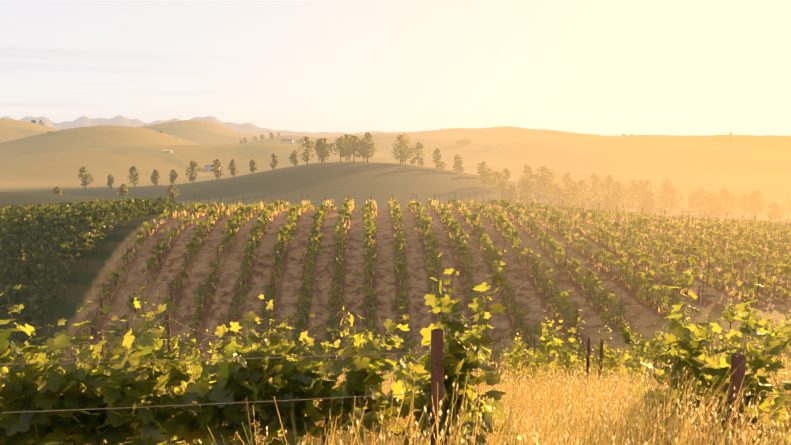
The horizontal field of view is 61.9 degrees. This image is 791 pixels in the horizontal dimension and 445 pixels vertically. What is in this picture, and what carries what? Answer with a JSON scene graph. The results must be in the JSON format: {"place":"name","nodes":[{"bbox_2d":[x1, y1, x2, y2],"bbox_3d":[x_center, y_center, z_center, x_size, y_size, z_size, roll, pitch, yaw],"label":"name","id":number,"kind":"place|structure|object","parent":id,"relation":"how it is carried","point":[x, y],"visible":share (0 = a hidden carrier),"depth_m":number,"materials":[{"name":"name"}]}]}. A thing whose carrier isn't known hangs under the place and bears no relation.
{"place":"outdoors","nodes":[
{"label":"outdoors","id":0,"kind":"place"},
{"bbox_2d":[0,115,790,443],"bbox_3d":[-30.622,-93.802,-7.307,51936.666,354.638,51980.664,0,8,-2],"label":"terrain","id":1,"kind":"structure","parent":0,"point":[38,161],"depth_m":68.82,"materials":[{"name":"brown soil"}]},
{"bbox_2d":[0,196,189,376],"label":"grapevines","id":2,"kind":"object","parent":1,"relation":"on","point":[55,214],"depth_m":55.39,"materials":[{"name":"green plant"}]},
{"bbox_2d":[162,139,501,170],"bbox_3d":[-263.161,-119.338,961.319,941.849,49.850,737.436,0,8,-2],"label":"farm buildings","id":3,"kind":"structure","parent":1,"relation":"on","point":[207,167],"depth_m":836.81,"materials":[{"name":"beige"}]},
{"bbox_2d":[0,335,790,444],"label":"grass","id":4,"kind":"structure","parent":1,"relation":"on","point":[615,422],"depth_m":4.24,"materials":[{"name":"yellow plant"}]},
{"bbox_2d":[0,314,790,444],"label":"posts and wires","id":5,"kind":"object","parent":1,"relation":"on","point":[437,355],"visible":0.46,"depth_m":4.72,"materials":[{"name":"brown wood"}]},
{"bbox_2d":[0,239,790,444],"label":"vine","id":6,"kind":"object","parent":1,"relation":"on","point":[16,390],"depth_m":4.84,"materials":[{"name":"green plant"}]},
{"bbox_2d":[39,120,790,220],"bbox_3d":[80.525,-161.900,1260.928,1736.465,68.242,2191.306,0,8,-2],"label":"trees","id":7,"kind":"object","parent":1,"relation":"on","point":[616,197],"visible":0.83,"depth_m":322.39,"materials":[{"name":"green plant"}]},
{"bbox_2d":[67,193,790,387],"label":"grapevine rows","id":8,"kind":"object","parent":1,"relation":"on","point":[573,265],"depth_m":50.90,"materials":[{"name":"green plant"}]},
{"bbox_2d":[69,198,790,385],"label":"vineyard posts","id":9,"kind":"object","parent":1,"relation":"on","point":[433,209],"depth_m":52.95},
{"bbox_2d":[0,0,790,135],"label":"sky","id":10,"kind":"structure","parent":0,"point":[596,67],"materials":[{"name":"white"}]},
{"bbox_2d":[277,128,732,143],"bbox_3d":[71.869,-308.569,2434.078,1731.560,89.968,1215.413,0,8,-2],"label":"pylons","id":11,"kind":"object","parent":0,"point":[729,142],"visible":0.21,"depth_m":1865.21,"materials":[{"name":"grey metal"}]}
]}

